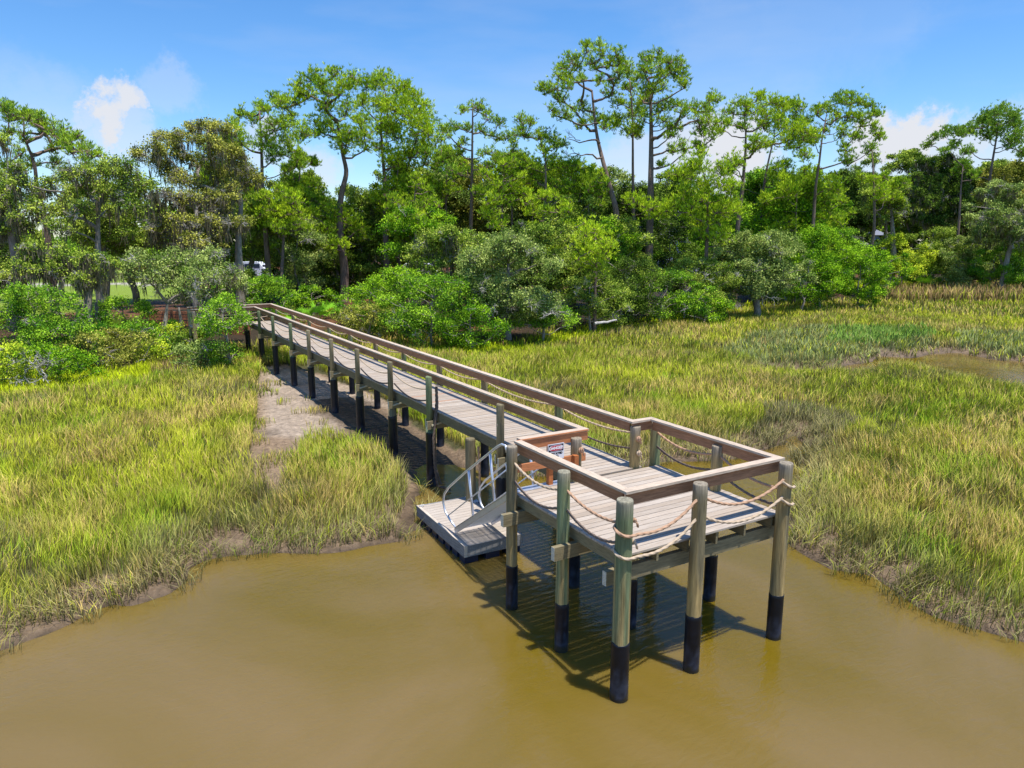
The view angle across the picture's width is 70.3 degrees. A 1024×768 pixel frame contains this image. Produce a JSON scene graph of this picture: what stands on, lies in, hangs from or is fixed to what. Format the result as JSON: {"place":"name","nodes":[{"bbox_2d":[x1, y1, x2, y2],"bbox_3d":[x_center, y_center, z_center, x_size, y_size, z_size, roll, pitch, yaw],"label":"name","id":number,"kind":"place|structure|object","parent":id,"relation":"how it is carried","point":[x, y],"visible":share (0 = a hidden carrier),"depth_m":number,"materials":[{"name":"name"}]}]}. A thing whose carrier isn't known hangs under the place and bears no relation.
{"place":"outdoors","nodes":[
{"label":"outdoors","id":0,"kind":"place"},
{"bbox_2d":[0,353,1023,767],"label":"water","id":1,"kind":"structure","parent":0,"point":[428,651],"depth_m":11.17,"materials":[{"name":"liquid"}]},
{"bbox_2d":[416,496,522,563],"bbox_3d":[-0.976,3.266,16.324,1.529,0.600,2.700,-6,13,-30],"label":"floating dock","id":2,"kind":"object","parent":1,"relation":"on","point":[472,543],"visible":0.73,"depth_m":15.68,"materials":[{"name":"grey wood"}]},
{"bbox_2d":[465,437,480,501],"bbox_3d":[-0.945,2.485,17.370,0.255,2.430,0.380,-10,15,-41],"label":"guide pile","id":3,"kind":"object","parent":1,"relation":"in","point":[470,456],"visible":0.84,"depth_m":17.21,"materials":[{"name":"brown wood"}]},
{"bbox_2d":[0,245,1023,650],"bbox_3d":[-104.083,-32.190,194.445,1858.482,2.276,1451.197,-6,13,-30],"label":"ground","id":4,"kind":"structure","parent":0,"point":[286,427],"depth_m":22.46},
{"bbox_2d":[0,339,43,383],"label":"shrub","id":5,"kind":"object","parent":4,"relation":"on","point":[5,349],"visible":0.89,"depth_m":31.28,"materials":[{"name":"green plant"}]},
{"bbox_2d":[0,129,49,330],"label":"oak tree","id":6,"kind":"object","parent":4,"relation":"on","point":[8,232],"visible":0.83,"depth_m":41.25,"materials":[{"name":"green plant"}]},
{"bbox_2d":[0,278,95,355],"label":"shrub","id":7,"kind":"object","parent":4,"relation":"on","point":[16,293],"visible":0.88,"depth_m":35.52,"materials":[{"name":"green plant"}]},
{"bbox_2d":[0,96,106,318],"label":"pine tree","id":8,"kind":"object","parent":4,"relation":"on","point":[38,119],"visible":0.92,"depth_m":44.97,"materials":[{"name":"green plant"}]},
{"bbox_2d":[0,338,108,383],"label":"shrub","id":9,"kind":"object","parent":4,"relation":"on","point":[54,353],"visible":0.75,"depth_m":32.10,"materials":[{"name":"green plant"}]},
{"bbox_2d":[0,236,126,346],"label":"oak tree","id":10,"kind":"object","parent":4,"relation":"on","point":[37,264],"visible":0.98,"depth_m":37.77,"materials":[{"name":"green plant"}]},
{"bbox_2d":[27,318,113,360],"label":"shrub","id":11,"kind":"object","parent":4,"relation":"on","point":[74,327],"visible":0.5,"depth_m":34.90,"materials":[{"name":"green plant"}]},
{"bbox_2d":[0,150,166,319],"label":"oak tree","id":12,"kind":"object","parent":4,"relation":"on","point":[122,172],"visible":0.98,"depth_m":41.38,"materials":[{"name":"green plant"}]},
{"bbox_2d":[56,327,133,371],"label":"shrub","id":13,"kind":"object","parent":4,"relation":"on","point":[86,338],"visible":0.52,"depth_m":34.56,"materials":[{"name":"green plant"}]},
{"bbox_2d":[55,178,143,298],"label":"woodland tree","id":14,"kind":"object","parent":4,"relation":"on","point":[107,236],"visible":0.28,"depth_m":53.79,"materials":[{"name":"green plant"}]},
{"bbox_2d":[92,295,160,337],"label":"shrub","id":15,"kind":"object","parent":4,"relation":"on","point":[108,304],"visible":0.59,"depth_m":40.21,"materials":[{"name":"green plant"}]},
{"bbox_2d":[86,325,166,365],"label":"shrub","id":16,"kind":"object","parent":4,"relation":"on","point":[114,332],"visible":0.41,"depth_m":36.44,"materials":[{"name":"green plant"}]},
{"bbox_2d":[83,209,174,302],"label":"woodland tree","id":17,"kind":"object","parent":4,"relation":"on","point":[118,250],"visible":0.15,"depth_m":58.02,"materials":[{"name":"green plant"}]},
{"bbox_2d":[111,317,177,359],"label":"shrub","id":18,"kind":"object","parent":4,"relation":"on","point":[141,327],"visible":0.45,"depth_m":37.74,"materials":[{"name":"green plant"}]},
{"bbox_2d":[116,242,253,345],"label":"oak tree","id":19,"kind":"object","parent":4,"relation":"on","point":[156,271],"visible":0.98,"depth_m":39.34,"materials":[{"name":"green plant"}]},
{"bbox_2d":[126,114,266,318],"bbox_3d":[-21.353,-10.901,48.936,9.782,13.710,5.705,0,11,0],"label":"oak tree","id":20,"kind":"object","parent":4,"relation":"on","point":[218,148],"visible":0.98,"depth_m":47.76,"materials":[{"name":"green plant"}]},
{"bbox_2d":[136,185,258,323],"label":"oak tree","id":21,"kind":"object","parent":4,"relation":"on","point":[184,232],"visible":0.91,"depth_m":46.02,"materials":[{"name":"green plant"}]},
{"bbox_2d":[169,336,236,372],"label":"shrub","id":22,"kind":"object","parent":4,"relation":"on","point":[195,359],"visible":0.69,"depth_m":35.17,"materials":[{"name":"green plant"}]},
{"bbox_2d":[190,289,256,366],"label":"shrub","id":23,"kind":"object","parent":4,"relation":"on","point":[210,321],"visible":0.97,"depth_m":34.79,"materials":[{"name":"green plant"}]},
{"bbox_2d":[200,92,310,303],"bbox_3d":[-20.169,-14.177,56.936,10.178,16.656,5.938,3,11,13],"label":"pine tree","id":24,"kind":"object","parent":4,"relation":"on","point":[279,122],"visible":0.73,"depth_m":54.84,"materials":[{"name":"green plant"}]},
{"bbox_2d":[216,191,295,268],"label":"woodland tree","id":25,"kind":"object","parent":4,"relation":"on","point":[255,249],"visible":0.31,"depth_m":57.95,"materials":[{"name":"green plant"}]},
{"bbox_2d":[219,271,301,320],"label":"shrub","id":26,"kind":"object","parent":4,"relation":"on","point":[260,282],"visible":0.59,"depth_m":49.12,"materials":[{"name":"green plant"}]},
{"bbox_2d":[250,180,314,307],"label":"pine tree","id":27,"kind":"object","parent":4,"relation":"on","point":[291,201],"visible":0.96,"depth_m":53.81,"materials":[{"name":"green plant"}]},
{"bbox_2d":[257,177,330,294],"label":"woodland tree","id":28,"kind":"object","parent":4,"relation":"on","point":[292,239],"visible":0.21,"depth_m":61.16,"materials":[{"name":"green plant"}]},
{"bbox_2d":[268,216,331,302],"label":"understory shrub","id":29,"kind":"object","parent":4,"relation":"on","point":[300,261],"visible":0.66,"depth_m":58.66,"materials":[{"name":"green plant"}]},
{"bbox_2d":[278,149,322,299],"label":"pine tree","id":30,"kind":"object","parent":4,"relation":"on","point":[297,181],"visible":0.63,"depth_m":61.38,"materials":[{"name":"green plant"}]},
{"bbox_2d":[282,283,342,314],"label":"shrub","id":31,"kind":"object","parent":4,"relation":"on","point":[304,297],"visible":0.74,"depth_m":52.99,"materials":[{"name":"green plant"}]},
{"bbox_2d":[263,61,384,302],"bbox_3d":[-15.232,-16.036,59.821,9.833,19.695,8.147,-2,11,-8],"label":"pine tree","id":32,"kind":"object","parent":4,"relation":"on","point":[344,136],"visible":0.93,"depth_m":59.09,"materials":[{"name":"green plant"}]},
{"bbox_2d":[308,249,368,298],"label":"woodland tree","id":33,"kind":"object","parent":4,"relation":"on","point":[335,280],"visible":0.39,"depth_m":64.34,"materials":[{"name":"green plant"}]},
{"bbox_2d":[315,182,399,284],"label":"woodland tree","id":34,"kind":"object","parent":4,"relation":"on","point":[356,201],"visible":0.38,"depth_m":66.38,"materials":[{"name":"green plant"}]},
{"bbox_2d":[331,302,399,343],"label":"shrub","id":35,"kind":"object","parent":4,"relation":"on","point":[371,317],"visible":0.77,"depth_m":43.49,"materials":[{"name":"green plant"}]},
{"bbox_2d":[349,65,442,283],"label":"pine tree","id":36,"kind":"object","parent":4,"relation":"on","point":[417,117],"visible":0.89,"depth_m":61.93,"materials":[{"name":"green plant"}]},
{"bbox_2d":[362,162,432,289],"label":"woodland tree","id":37,"kind":"object","parent":4,"relation":"on","point":[373,185],"visible":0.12,"depth_m":67.34,"materials":[{"name":"green plant"}]},
{"bbox_2d":[348,263,456,339],"bbox_3d":[-6.912,-5.057,45.888,6.859,5.157,5.005,-3,11,-13],"label":"shrub","id":38,"kind":"object","parent":4,"relation":"on","point":[376,282],"visible":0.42,"depth_m":44.76,"materials":[{"name":"green plant"}]},
{"bbox_2d":[382,170,443,245],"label":"tree","id":39,"kind":"object","parent":4,"relation":"on","point":[425,202],"visible":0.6,"depth_m":57.29,"materials":[{"name":"green plant"}]},
{"bbox_2d":[371,203,456,308],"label":"woodland tree","id":40,"kind":"object","parent":4,"relation":"on","point":[407,227],"visible":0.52,"depth_m":55.72,"materials":[{"name":"green plant"}]},
{"bbox_2d":[370,272,491,348],"bbox_3d":[-4.662,-4.121,42.094,7.150,4.776,4.654,-1,11,-3],"label":"shrub","id":41,"kind":"object","parent":4,"relation":"on","point":[410,320],"visible":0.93,"depth_m":41.38,"materials":[{"name":"green plant"}]},
{"bbox_2d":[416,143,474,273],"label":"pine tree","id":42,"kind":"object","parent":4,"relation":"on","point":[445,189],"visible":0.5,"depth_m":63.04,"materials":[{"name":"green plant"}]},
{"bbox_2d":[418,168,474,274],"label":"woodland tree","id":43,"kind":"object","parent":4,"relation":"on","point":[465,201],"visible":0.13,"depth_m":68.99,"materials":[{"name":"green plant"}]},
{"bbox_2d":[400,221,506,312],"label":"oak tree","id":44,"kind":"object","parent":4,"relation":"on","point":[448,240],"visible":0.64,"depth_m":47.67,"materials":[{"name":"green plant"}]},
{"bbox_2d":[418,97,520,302],"bbox_3d":[-3.571,-15.066,60.508,9.119,16.950,6.849,2,11,9],"label":"pine tree","id":45,"kind":"object","parent":4,"relation":"on","point":[448,128],"visible":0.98,"depth_m":59.20,"materials":[{"name":"green plant"}]},
{"bbox_2d":[432,301,513,350],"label":"shrub","id":46,"kind":"object","parent":4,"relation":"on","point":[470,308],"visible":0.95,"depth_m":40.62,"materials":[{"name":"green plant"}]},
{"bbox_2d":[442,160,503,245],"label":"woodland tree","id":47,"kind":"object","parent":4,"relation":"on","point":[477,223],"visible":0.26,"depth_m":70.19,"materials":[{"name":"green plant"}]},
{"bbox_2d":[187,303,795,703],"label":"pier","id":48,"kind":"structure","parent":4,"relation":"on","point":[590,501],"depth_m":12.71,"materials":[{"name":"brown wood"}]},
{"bbox_2d":[442,443,556,532],"bbox_3d":[-0.305,2.071,14.577,1.000,2.461,3.239,-6,13,-30],"label":"gangway","id":49,"kind":"object","parent":48,"relation":"attached to","point":[493,510],"visible":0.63,"depth_m":14.57,"materials":[{"name":"metal"}]},
{"bbox_2d":[470,153,534,304],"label":"pine tree","id":50,"kind":"object","parent":4,"relation":"on","point":[492,195],"visible":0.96,"depth_m":55.88,"materials":[{"name":"green plant"}]},
{"bbox_2d":[473,171,542,288],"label":"woodland tree","id":51,"kind":"object","parent":4,"relation":"on","point":[519,215],"visible":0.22,"depth_m":69.12,"materials":[{"name":"green plant"}]},
{"bbox_2d":[450,227,570,339],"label":"oak tree","id":52,"kind":"object","parent":4,"relation":"on","point":[473,262],"visible":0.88,"depth_m":42.16,"materials":[{"name":"green plant"}]},
{"bbox_2d":[0,276,1023,653],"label":"marsh grass","id":53,"kind":"structure","parent":4,"relation":"on","point":[860,452],"depth_m":22.24,"materials":[{"name":"plant"}]},
{"bbox_2d":[498,218,564,321],"bbox_3d":[1.152,-7.820,50.941,5.493,7.493,5.390,7,13,31],"label":"understory shrub","id":54,"kind":"object","parent":4,"relation":"on","point":[521,224],"visible":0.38,"depth_m":50.04,"materials":[{"name":"green plant"}]},
{"bbox_2d":[485,109,601,222],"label":"pine tree","id":55,"kind":"object","parent":4,"relation":"on","point":[567,184],"visible":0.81,"depth_m":57.58,"materials":[{"name":"green plant"}]},
{"bbox_2d":[506,215,581,298],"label":"tree","id":56,"kind":"object","parent":4,"relation":"on","point":[544,230],"visible":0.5,"depth_m":51.39,"materials":[{"name":"green plant"}]},
{"bbox_2d":[510,304,581,341],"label":"shrub","id":57,"kind":"object","parent":4,"relation":"on","point":[568,318],"visible":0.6,"depth_m":44.55,"materials":[{"name":"green plant"}]},
{"bbox_2d":[517,183,577,288],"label":"tree","id":58,"kind":"object","parent":4,"relation":"on","point":[565,206],"visible":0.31,"depth_m":53.01,"materials":[{"name":"green plant"}]},
{"bbox_2d":[536,194,607,308],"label":"woodland tree","id":59,"kind":"object","parent":4,"relation":"on","point":[594,209],"visible":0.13,"depth_m":57.99,"materials":[{"name":"green plant"}]},
{"bbox_2d":[533,35,633,308],"bbox_3d":[5.899,-16.576,57.616,8.335,21.842,7.155,-6,13,-30],"label":"pine tree","id":60,"kind":"object","parent":4,"relation":"on","point":[616,60],"visible":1,"depth_m":56.22,"materials":[{"name":"green plant"}]},
{"bbox_2d":[555,166,611,305],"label":"pine tree","id":61,"kind":"object","parent":4,"relation":"on","point":[589,187],"visible":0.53,"depth_m":58.32,"materials":[{"name":"green plant"}]},
{"bbox_2d":[545,271,637,332],"bbox_3d":[5.137,-5.420,49.163,6.758,4.580,4.731,1,11,5],"label":"shrub","id":62,"kind":"object","parent":4,"relation":"on","point":[612,288],"visible":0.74,"depth_m":48.37,"materials":[{"name":"green plant"}]},
{"bbox_2d":[566,214,619,332],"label":"pine tree","id":63,"kind":"object","parent":4,"relation":"on","point":[590,263],"visible":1,"depth_m":47.23,"materials":[{"name":"green plant"}]},
{"bbox_2d":[567,214,646,298],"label":"woodland tree","id":64,"kind":"object","parent":4,"relation":"on","point":[612,227],"visible":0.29,"depth_m":55.52,"materials":[{"name":"green plant"}]},
{"bbox_2d":[576,164,642,233],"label":"woodland tree","id":65,"kind":"object","parent":4,"relation":"on","point":[620,175],"visible":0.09,"depth_m":70.74,"materials":[{"name":"green plant"}]},
{"bbox_2d":[579,213,658,311],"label":"tree","id":66,"kind":"object","parent":4,"relation":"on","point":[631,228],"visible":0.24,"depth_m":55.50,"materials":[{"name":"green plant"}]},
{"bbox_2d":[607,59,648,290],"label":"pine tree","id":67,"kind":"object","parent":4,"relation":"on","point":[633,131],"visible":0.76,"depth_m":60.18,"materials":[{"name":"green plant"}]},
{"bbox_2d":[577,256,679,324],"bbox_3d":[8.179,-6.429,51.693,7.960,5.562,5.084,-1,11,-6],"label":"shrub","id":68,"kind":"object","parent":4,"relation":"on","point":[628,271],"visible":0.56,"depth_m":51.00,"materials":[{"name":"green plant"}]},
{"bbox_2d":[600,179,675,290],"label":"woodland tree","id":69,"kind":"object","parent":4,"relation":"on","point":[627,186],"visible":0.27,"depth_m":67.31,"materials":[{"name":"green plant"}]},
{"bbox_2d":[637,213,702,304],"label":"tree","id":70,"kind":"object","parent":4,"relation":"on","point":[675,225],"visible":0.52,"depth_m":61.32,"materials":[{"name":"green plant"}]},
{"bbox_2d":[624,268,716,324],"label":"shrub","id":71,"kind":"object","parent":4,"relation":"on","point":[689,303],"visible":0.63,"depth_m":53.40,"materials":[{"name":"green plant"}]},
{"bbox_2d":[630,44,725,308],"bbox_3d":[13.196,-16.054,58.829,8.070,20.574,8.041,1,11,6],"label":"pine tree","id":72,"kind":"object","parent":4,"relation":"on","point":[650,89],"visible":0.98,"depth_m":57.81,"materials":[{"name":"green plant"}]},
{"bbox_2d":[621,143,745,319],"bbox_3d":[13.154,-11.434,55.662,9.268,13.861,6.729,3,11,14],"label":"oak tree","id":73,"kind":"object","parent":4,"relation":"on","point":[670,205],"visible":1,"depth_m":54.36,"materials":[{"name":"green plant"}]},
{"bbox_2d":[654,166,712,287],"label":"woodland tree","id":74,"kind":"object","parent":4,"relation":"on","point":[664,187],"visible":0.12,"depth_m":74.35,"materials":[{"name":"green plant"}]},
{"bbox_2d":[644,253,745,320],"bbox_3d":[13.936,-7.233,55.768,7.982,5.539,5.196,1,11,4],"label":"shrub","id":75,"kind":"object","parent":4,"relation":"on","point":[709,265],"visible":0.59,"depth_m":55.30,"materials":[{"name":"green plant"}]},
{"bbox_2d":[673,292,737,322],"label":"shrub","id":76,"kind":"object","parent":4,"relation":"on","point":[719,305],"visible":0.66,"depth_m":53.45,"materials":[{"name":"green plant"}]},
{"bbox_2d":[675,192,755,279],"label":"woodland tree","id":77,"kind":"object","parent":4,"relation":"on","point":[744,224],"visible":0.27,"depth_m":65.77,"materials":[{"name":"green plant"}]},
{"bbox_2d":[727,166,798,246],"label":"woodland tree","id":78,"kind":"object","parent":4,"relation":"on","point":[753,177],"visible":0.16,"depth_m":77.16,"materials":[{"name":"green plant"}]},
{"bbox_2d":[708,227,821,315],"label":"oak tree","id":79,"kind":"object","parent":4,"relation":"on","point":[766,254],"visible":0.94,"depth_m":56.73,"materials":[{"name":"green plant"}]},
{"bbox_2d":[716,87,826,307],"bbox_3d":[21.916,-16.223,64.153,10.792,19.691,7.064,-2,11,-10],"label":"pine tree","id":80,"kind":"object","parent":4,"relation":"on","point":[794,133],"visible":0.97,"depth_m":62.27,"materials":[{"name":"green plant"}]},
{"bbox_2d":[748,190,825,301],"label":"woodland tree","id":81,"kind":"object","parent":4,"relation":"on","point":[802,204],"visible":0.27,"depth_m":70.95,"materials":[{"name":"green plant"}]},
{"bbox_2d":[758,94,822,230],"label":"pine tree","id":82,"kind":"object","parent":4,"relation":"on","point":[775,169],"visible":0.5,"depth_m":69.86,"materials":[{"name":"green plant"}]},
{"bbox_2d":[755,168,831,303],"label":"pine tree","id":83,"kind":"object","parent":4,"relation":"on","point":[789,185],"visible":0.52,"depth_m":69.44,"materials":[{"name":"green plant"}]},
{"bbox_2d":[768,246,853,311],"bbox_3d":[25.015,-8.945,62.643,8.550,6.300,4.644,-1,11,-3],"label":"shrub","id":84,"kind":"object","parent":4,"relation":"on","point":[833,268],"visible":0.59,"depth_m":62.34,"materials":[{"name":"green plant"}]},
{"bbox_2d":[792,164,843,225],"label":"pine tree","id":85,"kind":"object","parent":4,"relation":"on","point":[805,172],"visible":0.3,"depth_m":71.64,"materials":[{"name":"green plant"}]},
{"bbox_2d":[791,222,864,306],"bbox_3d":[27.843,-10.390,65.096,7.753,8.218,5.168,-2,11,-8],"label":"shrub","id":86,"kind":"object","parent":4,"relation":"on","point":[816,235],"visible":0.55,"depth_m":64.08,"materials":[{"name":"green plant"}]},
{"bbox_2d":[801,191,856,295],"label":"pine tree","id":87,"kind":"object","parent":4,"relation":"on","point":[836,219],"visible":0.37,"depth_m":74.61,"materials":[{"name":"green plant"}]},
{"bbox_2d":[803,85,887,305],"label":"pine tree","id":88,"kind":"object","parent":4,"relation":"on","point":[834,184],"visible":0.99,"depth_m":66.89,"materials":[{"name":"green plant"}]},
{"bbox_2d":[827,164,886,276],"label":"woodland tree","id":89,"kind":"object","parent":4,"relation":"on","point":[858,218],"visible":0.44,"depth_m":103.55,"materials":[{"name":"green plant"}]},
{"bbox_2d":[828,244,894,308],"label":"shrub","id":90,"kind":"object","parent":4,"relation":"on","point":[874,289],"visible":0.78,"depth_m":65.60,"materials":[{"name":"green plant"}]},
{"bbox_2d":[855,151,915,287],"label":"pine tree","id":91,"kind":"object","parent":4,"relation":"on","point":[888,189],"visible":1,"depth_m":80.50,"materials":[{"name":"green plant"}]},
{"bbox_2d":[858,175,912,283],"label":"oak tree","id":92,"kind":"object","parent":4,"relation":"on","point":[901,205],"visible":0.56,"depth_m":84.54,"materials":[{"name":"green plant"}]},
{"bbox_2d":[857,249,917,287],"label":"understory shrub","id":93,"kind":"object","parent":4,"relation":"on","point":[894,280],"visible":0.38,"depth_m":79.66,"materials":[{"name":"green plant"}]},
{"bbox_2d":[872,231,938,288],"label":"shrub","id":94,"kind":"object","parent":4,"relation":"on","point":[883,244],"visible":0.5,"depth_m":85.83,"materials":[{"name":"green plant"}]},
{"bbox_2d":[878,148,935,252],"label":"woodland tree","id":95,"kind":"object","parent":4,"relation":"on","point":[904,158],"visible":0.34,"depth_m":107.38,"materials":[{"name":"green plant"}]},
{"bbox_2d":[905,149,976,280],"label":"oak tree","id":96,"kind":"object","parent":4,"relation":"on","point":[939,193],"visible":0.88,"depth_m":93.99,"materials":[{"name":"green plant"}]},
{"bbox_2d":[899,226,984,287],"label":"shrub","id":97,"kind":"object","parent":4,"relation":"on","point":[947,232],"visible":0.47,"depth_m":87.55,"materials":[{"name":"green plant"}]},
{"bbox_2d":[918,130,981,255],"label":"pine tree","id":98,"kind":"object","parent":4,"relation":"on","point":[972,171],"visible":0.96,"depth_m":89.40,"materials":[{"name":"green plant"}]},
{"bbox_2d":[936,234,1004,287],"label":"shrub","id":99,"kind":"object","parent":4,"relation":"on","point":[957,274],"visible":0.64,"depth_m":86.21,"materials":[{"name":"green plant"}]},
{"bbox_2d":[939,98,1023,283],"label":"pine tree","id":100,"kind":"object","parent":4,"relation":"on","point":[985,119],"visible":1,"depth_m":90.95,"materials":[{"name":"green plant"}]},
{"bbox_2d":[961,177,1023,295],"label":"oak tree","id":101,"kind":"object","parent":4,"relation":"on","point":[1010,221],"visible":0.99,"depth_m":80.69,"materials":[{"name":"green plant"}]},
{"bbox_2d":[962,245,1022,285],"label":"shrub","id":102,"kind":"object","parent":4,"relation":"on","point":[980,271],"visible":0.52,"depth_m":84.47,"materials":[{"name":"green plant"}]},
{"bbox_2d":[971,159,1023,264],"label":"woodland tree","id":103,"kind":"object","parent":4,"relation":"on","point":[1011,171],"visible":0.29,"depth_m":95.68,"materials":[{"name":"green plant"}]},
{"bbox_2d":[996,242,1023,288],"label":"shrub","id":104,"kind":"object","parent":4,"relation":"on","point":[1015,268],"visible":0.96,"depth_m":82.34,"materials":[{"name":"green plant"}]},
{"bbox_2d":[0,0,1023,243],"label":"sky","id":105,"kind":"structure","parent":0,"point":[118,71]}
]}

